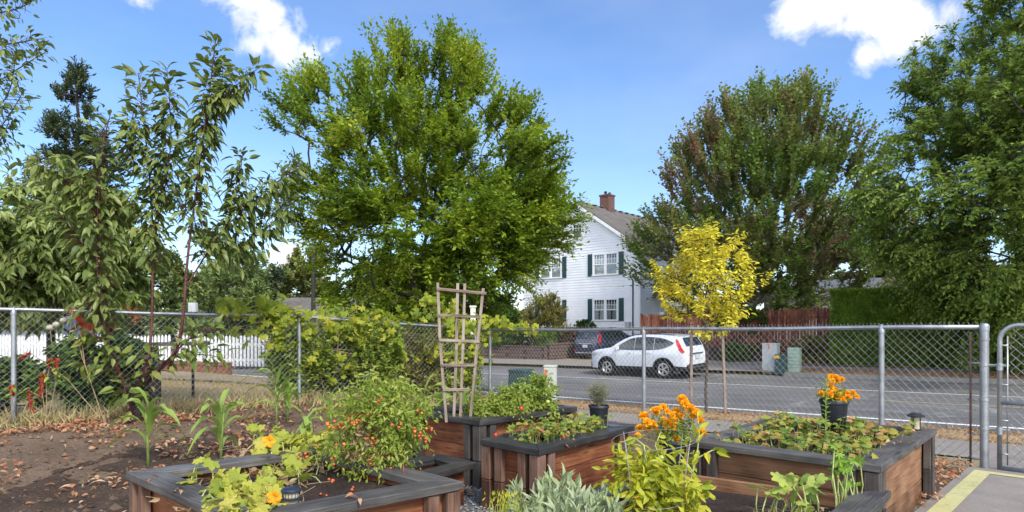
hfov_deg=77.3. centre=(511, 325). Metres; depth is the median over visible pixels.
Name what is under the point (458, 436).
raised bed
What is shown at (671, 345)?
parked car
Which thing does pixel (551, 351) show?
retaining wall
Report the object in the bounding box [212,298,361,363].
house
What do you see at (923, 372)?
litter
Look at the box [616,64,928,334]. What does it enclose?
maple tree
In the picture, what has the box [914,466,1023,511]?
concrete path
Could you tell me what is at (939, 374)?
verge
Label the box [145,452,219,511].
squash plant
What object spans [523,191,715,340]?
white house
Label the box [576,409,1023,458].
pavement
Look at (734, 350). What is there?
shrub
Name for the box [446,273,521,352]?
tree
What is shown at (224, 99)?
cherry tree
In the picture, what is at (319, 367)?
weedy shrub
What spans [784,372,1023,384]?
kerb
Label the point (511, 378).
utility box
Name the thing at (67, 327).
house
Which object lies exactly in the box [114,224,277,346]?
tree
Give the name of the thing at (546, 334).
shrub
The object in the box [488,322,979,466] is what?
chain link fence
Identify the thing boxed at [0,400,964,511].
garden soil
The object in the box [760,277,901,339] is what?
house
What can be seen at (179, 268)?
tree
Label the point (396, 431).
cherry tomato plant
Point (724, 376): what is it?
tree stake
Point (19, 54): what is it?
pear tree
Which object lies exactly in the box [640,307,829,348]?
wooden fence
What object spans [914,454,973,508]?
path litter
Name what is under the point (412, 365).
weedy shrub
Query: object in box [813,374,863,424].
potted marigold
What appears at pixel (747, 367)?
sidewalk
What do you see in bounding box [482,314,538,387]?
grape vine
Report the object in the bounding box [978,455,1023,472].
gate apron
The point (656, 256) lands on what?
window
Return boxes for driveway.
[709,341,780,363]
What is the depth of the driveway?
29.03 m
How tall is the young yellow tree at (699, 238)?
3.648 m
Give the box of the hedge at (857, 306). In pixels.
[828,284,1004,368]
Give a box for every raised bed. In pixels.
[126,447,463,511]
[404,454,475,505]
[406,400,576,490]
[480,420,634,511]
[582,470,890,511]
[687,417,936,511]
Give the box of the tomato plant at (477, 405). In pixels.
[462,389,517,432]
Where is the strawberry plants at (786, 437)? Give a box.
[713,410,921,458]
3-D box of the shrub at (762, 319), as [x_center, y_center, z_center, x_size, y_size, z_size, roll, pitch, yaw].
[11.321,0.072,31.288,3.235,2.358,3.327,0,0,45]
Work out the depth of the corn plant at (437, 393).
6.31 m
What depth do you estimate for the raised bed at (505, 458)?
4.13 m
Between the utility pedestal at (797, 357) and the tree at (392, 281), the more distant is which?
the tree at (392, 281)
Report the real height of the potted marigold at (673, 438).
0.429 m
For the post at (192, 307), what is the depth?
9.48 m
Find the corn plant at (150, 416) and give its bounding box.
[102,387,191,466]
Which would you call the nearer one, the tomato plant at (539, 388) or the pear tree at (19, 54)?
the tomato plant at (539, 388)
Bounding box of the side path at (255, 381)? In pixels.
[87,374,274,384]
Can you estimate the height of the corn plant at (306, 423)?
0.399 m
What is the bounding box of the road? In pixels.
[17,350,1023,433]
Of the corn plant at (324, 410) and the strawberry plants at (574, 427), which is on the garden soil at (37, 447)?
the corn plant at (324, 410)
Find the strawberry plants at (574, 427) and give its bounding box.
[494,406,612,447]
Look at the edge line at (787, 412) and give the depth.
11.27 m
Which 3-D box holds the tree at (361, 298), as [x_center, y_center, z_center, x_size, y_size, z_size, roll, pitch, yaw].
[-7.993,-1.246,41.961,8.825,6.891,8.378,0,0,0]
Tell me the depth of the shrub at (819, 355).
27.76 m
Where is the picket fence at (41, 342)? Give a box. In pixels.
[0,334,273,366]
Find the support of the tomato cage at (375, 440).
on the raised bed at (408, 490)
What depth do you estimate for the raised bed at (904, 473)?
3.94 m
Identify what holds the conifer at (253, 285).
on the ground at (976, 462)
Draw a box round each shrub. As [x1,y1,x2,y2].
[0,354,53,413]
[41,327,154,414]
[258,319,351,401]
[314,303,408,400]
[358,320,449,398]
[417,330,487,403]
[486,331,527,347]
[498,306,535,345]
[519,289,571,345]
[535,328,557,345]
[553,326,581,342]
[707,304,777,336]
[717,340,761,362]
[755,340,809,360]
[791,333,832,364]
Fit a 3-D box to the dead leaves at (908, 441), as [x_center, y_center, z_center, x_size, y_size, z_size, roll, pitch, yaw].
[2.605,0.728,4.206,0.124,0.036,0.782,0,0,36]
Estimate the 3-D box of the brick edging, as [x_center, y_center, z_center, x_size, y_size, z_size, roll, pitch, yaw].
[-10.300,1.178,18.250,5.794,0.345,0.250,0,0,21]
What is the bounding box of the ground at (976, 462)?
[0,331,1015,476]
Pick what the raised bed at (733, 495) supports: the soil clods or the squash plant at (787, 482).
the squash plant at (787, 482)
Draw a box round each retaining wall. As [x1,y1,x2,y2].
[478,345,546,359]
[546,342,587,359]
[703,346,832,361]
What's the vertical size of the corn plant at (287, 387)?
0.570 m
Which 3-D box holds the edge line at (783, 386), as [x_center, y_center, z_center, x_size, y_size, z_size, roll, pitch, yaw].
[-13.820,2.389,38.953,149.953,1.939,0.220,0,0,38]
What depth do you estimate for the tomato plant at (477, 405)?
4.93 m
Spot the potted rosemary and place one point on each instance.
(598, 393)
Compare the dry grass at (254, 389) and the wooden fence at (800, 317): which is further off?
the wooden fence at (800, 317)
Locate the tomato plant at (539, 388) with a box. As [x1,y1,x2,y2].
[513,370,563,423]
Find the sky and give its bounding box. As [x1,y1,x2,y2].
[0,0,1022,334]
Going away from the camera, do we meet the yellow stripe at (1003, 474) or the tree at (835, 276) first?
the yellow stripe at (1003, 474)
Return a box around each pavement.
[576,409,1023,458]
[802,366,1022,374]
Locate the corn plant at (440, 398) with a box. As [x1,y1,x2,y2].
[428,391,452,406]
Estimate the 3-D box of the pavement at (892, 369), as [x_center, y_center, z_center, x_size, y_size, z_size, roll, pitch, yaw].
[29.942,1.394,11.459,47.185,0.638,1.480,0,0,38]
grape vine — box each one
[215,293,316,395]
[288,301,419,395]
[408,291,507,394]
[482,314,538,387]
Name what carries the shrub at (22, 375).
on the ground at (976, 462)
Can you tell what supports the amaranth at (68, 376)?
on the garden soil at (37, 447)
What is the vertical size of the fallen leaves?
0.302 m
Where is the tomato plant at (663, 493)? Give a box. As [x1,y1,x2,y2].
[592,410,728,511]
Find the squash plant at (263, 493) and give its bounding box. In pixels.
[160,459,314,511]
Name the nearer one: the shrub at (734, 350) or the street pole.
the street pole
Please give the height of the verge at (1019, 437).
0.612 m
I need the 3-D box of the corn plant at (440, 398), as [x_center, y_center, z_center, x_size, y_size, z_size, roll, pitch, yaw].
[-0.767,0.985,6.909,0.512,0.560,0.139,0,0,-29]
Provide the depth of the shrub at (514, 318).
38.94 m
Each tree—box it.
[0,0,57,170]
[0,152,165,393]
[7,30,310,423]
[11,55,146,310]
[111,252,210,334]
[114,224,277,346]
[245,11,596,382]
[275,246,337,297]
[342,260,449,341]
[350,252,469,343]
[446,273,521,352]
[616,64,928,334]
[645,216,776,412]
[736,230,888,303]
[823,0,1023,374]
[874,227,1023,279]
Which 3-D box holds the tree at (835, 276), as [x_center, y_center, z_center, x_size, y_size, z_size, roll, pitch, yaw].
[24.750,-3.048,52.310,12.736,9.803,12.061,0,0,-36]
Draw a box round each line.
[17,352,1008,396]
[243,375,1023,428]
[885,400,1019,407]
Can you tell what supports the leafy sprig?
on the strawberry plants at (786, 437)
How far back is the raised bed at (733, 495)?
3.40 m
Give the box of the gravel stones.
[460,485,499,511]
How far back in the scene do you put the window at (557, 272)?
47.79 m
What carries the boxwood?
on the ground at (976, 462)
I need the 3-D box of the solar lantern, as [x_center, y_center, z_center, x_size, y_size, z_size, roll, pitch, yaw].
[2.840,0.677,4.500,0.114,0.121,0.114,0,0,0]
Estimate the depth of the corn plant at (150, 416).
5.34 m
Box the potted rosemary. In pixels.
[584,378,612,421]
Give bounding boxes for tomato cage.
[342,404,406,480]
[612,429,697,511]
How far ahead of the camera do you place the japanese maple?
13.03 m
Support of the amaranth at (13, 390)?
on the garden soil at (37, 447)
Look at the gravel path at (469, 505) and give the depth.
4.26 m
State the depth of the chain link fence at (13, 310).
7.60 m
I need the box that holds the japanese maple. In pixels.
[4,304,143,335]
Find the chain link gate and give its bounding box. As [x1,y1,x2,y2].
[996,323,1023,472]
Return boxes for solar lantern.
[907,412,925,430]
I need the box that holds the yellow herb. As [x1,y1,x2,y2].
[482,489,527,511]
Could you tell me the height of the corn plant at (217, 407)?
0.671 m
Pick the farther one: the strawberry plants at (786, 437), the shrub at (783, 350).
the shrub at (783, 350)
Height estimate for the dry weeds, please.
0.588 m
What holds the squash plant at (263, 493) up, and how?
on the raised bed at (408, 490)
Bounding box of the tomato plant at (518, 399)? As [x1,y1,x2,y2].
[479,382,536,430]
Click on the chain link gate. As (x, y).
(1000, 402)
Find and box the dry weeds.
[0,386,485,431]
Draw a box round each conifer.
[171,247,290,364]
[252,262,285,347]
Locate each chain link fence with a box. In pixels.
[0,305,487,424]
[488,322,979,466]
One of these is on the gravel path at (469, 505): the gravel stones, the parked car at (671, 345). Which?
the gravel stones
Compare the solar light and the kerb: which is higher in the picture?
the kerb
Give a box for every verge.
[359,388,1023,444]
[802,369,1023,378]
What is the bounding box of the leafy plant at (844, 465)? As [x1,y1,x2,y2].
[826,445,866,507]
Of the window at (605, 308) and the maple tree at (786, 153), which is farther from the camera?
the window at (605, 308)
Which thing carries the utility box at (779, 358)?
on the ground at (976, 462)
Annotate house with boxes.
[1,313,102,348]
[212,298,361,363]
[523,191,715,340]
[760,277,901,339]
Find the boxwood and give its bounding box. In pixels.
[573,319,596,328]
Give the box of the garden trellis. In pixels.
[436,283,486,422]
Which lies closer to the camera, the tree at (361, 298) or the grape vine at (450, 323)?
the grape vine at (450, 323)
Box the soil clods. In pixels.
[0,402,475,511]
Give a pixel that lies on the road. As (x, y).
(798, 392)
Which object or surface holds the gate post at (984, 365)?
on the ground at (976, 462)
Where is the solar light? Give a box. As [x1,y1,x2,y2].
[281,486,301,504]
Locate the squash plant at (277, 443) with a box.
[216,423,371,487]
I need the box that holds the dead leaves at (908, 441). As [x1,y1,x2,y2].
[893,429,918,443]
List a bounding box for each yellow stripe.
[927,472,988,511]
[972,470,1023,477]
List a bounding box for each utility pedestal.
[543,365,556,399]
[787,347,801,372]
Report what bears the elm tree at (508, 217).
on the verge at (1019, 437)
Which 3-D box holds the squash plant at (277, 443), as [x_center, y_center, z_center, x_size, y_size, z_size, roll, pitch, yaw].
[-1.278,0.731,3.908,0.968,0.267,1.822,0,0,-22]
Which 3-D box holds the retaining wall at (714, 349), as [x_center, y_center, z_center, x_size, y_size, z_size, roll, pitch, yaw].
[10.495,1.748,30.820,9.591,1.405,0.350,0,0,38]
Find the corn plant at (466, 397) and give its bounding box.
[437,376,480,404]
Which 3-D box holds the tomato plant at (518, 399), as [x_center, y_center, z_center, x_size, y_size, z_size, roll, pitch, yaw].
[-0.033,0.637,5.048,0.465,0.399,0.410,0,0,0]
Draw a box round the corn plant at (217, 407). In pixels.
[187,389,255,458]
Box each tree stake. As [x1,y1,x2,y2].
[690,335,692,408]
[721,335,726,413]
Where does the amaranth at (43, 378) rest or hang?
on the garden soil at (37, 447)
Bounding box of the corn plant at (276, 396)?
[239,357,313,426]
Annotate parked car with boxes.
[573,327,631,357]
[591,332,705,377]
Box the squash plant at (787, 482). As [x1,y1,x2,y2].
[743,472,829,511]
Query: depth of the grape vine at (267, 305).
8.35 m
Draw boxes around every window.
[539,257,561,278]
[571,223,583,239]
[592,252,618,275]
[592,298,618,320]
[650,253,657,274]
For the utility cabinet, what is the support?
on the ground at (976, 462)
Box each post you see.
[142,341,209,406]
[188,303,197,397]
[469,306,476,334]
[979,323,1009,468]
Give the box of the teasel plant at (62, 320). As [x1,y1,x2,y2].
[46,305,73,409]
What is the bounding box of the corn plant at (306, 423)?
[300,416,313,432]
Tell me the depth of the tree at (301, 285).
69.34 m
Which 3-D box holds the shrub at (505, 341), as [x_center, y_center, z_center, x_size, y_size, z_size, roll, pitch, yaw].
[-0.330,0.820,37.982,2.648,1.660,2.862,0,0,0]
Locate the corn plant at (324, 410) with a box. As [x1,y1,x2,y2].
[296,390,347,432]
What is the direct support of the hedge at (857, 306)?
on the bare bank
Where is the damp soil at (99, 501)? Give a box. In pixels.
[0,430,399,511]
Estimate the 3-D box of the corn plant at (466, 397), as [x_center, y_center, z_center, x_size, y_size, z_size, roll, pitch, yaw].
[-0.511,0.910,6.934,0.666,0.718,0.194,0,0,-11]
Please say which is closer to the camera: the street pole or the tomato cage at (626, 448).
the tomato cage at (626, 448)
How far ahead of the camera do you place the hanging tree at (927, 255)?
20.92 m
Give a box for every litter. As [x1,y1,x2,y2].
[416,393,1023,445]
[758,362,1023,378]
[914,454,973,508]
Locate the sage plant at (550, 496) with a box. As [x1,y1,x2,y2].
[504,463,632,511]
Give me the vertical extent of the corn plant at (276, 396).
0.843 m
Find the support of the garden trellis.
on the raised bed at (458, 436)
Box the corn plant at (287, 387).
[266,377,303,420]
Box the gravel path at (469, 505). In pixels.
[460,488,493,511]
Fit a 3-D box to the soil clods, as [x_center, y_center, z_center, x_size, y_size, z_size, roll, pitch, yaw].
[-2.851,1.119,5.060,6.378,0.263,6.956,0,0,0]
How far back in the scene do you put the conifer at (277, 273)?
32.70 m
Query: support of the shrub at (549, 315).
on the planting bed
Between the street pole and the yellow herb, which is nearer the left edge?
the street pole
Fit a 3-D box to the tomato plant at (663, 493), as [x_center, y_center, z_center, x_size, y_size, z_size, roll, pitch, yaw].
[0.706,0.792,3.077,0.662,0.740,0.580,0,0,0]
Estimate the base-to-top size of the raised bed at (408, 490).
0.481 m
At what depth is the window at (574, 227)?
46.33 m
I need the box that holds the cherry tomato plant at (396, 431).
[297,364,442,495]
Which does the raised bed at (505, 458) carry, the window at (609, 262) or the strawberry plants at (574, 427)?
the strawberry plants at (574, 427)
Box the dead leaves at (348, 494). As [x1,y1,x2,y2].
[148,475,361,504]
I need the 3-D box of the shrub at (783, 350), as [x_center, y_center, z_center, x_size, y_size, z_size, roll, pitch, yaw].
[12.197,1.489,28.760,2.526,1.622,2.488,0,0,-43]
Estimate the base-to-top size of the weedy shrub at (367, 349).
1.801 m
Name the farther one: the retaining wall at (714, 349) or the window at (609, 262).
the window at (609, 262)
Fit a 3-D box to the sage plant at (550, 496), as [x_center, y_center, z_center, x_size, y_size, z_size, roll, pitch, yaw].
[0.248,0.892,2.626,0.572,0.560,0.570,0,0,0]
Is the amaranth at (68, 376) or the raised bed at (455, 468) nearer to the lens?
the raised bed at (455, 468)
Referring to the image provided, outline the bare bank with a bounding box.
[802,360,1020,370]
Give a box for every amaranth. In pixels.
[5,384,23,427]
[17,356,63,421]
[18,308,103,419]
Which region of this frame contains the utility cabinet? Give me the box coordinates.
[762,343,779,373]
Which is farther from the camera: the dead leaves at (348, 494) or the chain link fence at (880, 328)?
the chain link fence at (880, 328)
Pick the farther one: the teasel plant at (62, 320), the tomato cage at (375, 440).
the teasel plant at (62, 320)
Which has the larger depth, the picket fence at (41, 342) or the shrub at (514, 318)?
the shrub at (514, 318)
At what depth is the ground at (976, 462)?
13.47 m
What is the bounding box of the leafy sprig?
[821,377,830,433]
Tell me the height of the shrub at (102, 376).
1.375 m
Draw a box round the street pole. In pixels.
[311,253,315,334]
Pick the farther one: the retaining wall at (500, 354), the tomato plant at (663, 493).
the retaining wall at (500, 354)
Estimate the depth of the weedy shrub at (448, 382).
10.62 m
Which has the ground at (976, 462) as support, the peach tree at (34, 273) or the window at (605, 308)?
the peach tree at (34, 273)
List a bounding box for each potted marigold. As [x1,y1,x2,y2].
[634,394,719,465]
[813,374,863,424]
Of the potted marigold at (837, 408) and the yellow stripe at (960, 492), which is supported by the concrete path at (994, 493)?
the yellow stripe at (960, 492)
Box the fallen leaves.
[0,402,485,511]
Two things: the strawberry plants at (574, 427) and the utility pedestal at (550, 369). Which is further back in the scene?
the utility pedestal at (550, 369)
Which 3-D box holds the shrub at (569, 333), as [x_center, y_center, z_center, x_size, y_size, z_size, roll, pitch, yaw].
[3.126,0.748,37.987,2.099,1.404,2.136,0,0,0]
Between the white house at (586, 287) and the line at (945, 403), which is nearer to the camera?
the line at (945, 403)
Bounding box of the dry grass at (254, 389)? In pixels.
[0,373,422,422]
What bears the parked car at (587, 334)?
on the ground at (976, 462)
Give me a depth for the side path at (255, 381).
13.84 m
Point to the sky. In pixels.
(619, 76)
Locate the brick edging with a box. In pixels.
[99,361,231,374]
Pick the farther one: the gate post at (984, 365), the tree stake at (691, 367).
the tree stake at (691, 367)
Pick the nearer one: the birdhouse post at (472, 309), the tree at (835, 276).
the birdhouse post at (472, 309)
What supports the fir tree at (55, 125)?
on the ground at (976, 462)
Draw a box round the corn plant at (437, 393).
[398,374,452,405]
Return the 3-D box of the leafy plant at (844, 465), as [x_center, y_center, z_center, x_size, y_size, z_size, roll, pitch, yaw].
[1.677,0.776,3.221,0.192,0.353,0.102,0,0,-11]
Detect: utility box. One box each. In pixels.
[508,368,533,387]
[774,354,787,374]
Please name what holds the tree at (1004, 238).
on the ground at (976, 462)
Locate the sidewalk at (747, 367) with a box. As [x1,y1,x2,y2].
[363,358,773,371]
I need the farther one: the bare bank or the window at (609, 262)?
the window at (609, 262)
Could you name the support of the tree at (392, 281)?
on the ground at (976, 462)
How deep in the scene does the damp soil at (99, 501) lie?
4.75 m
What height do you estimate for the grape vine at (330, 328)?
1.440 m

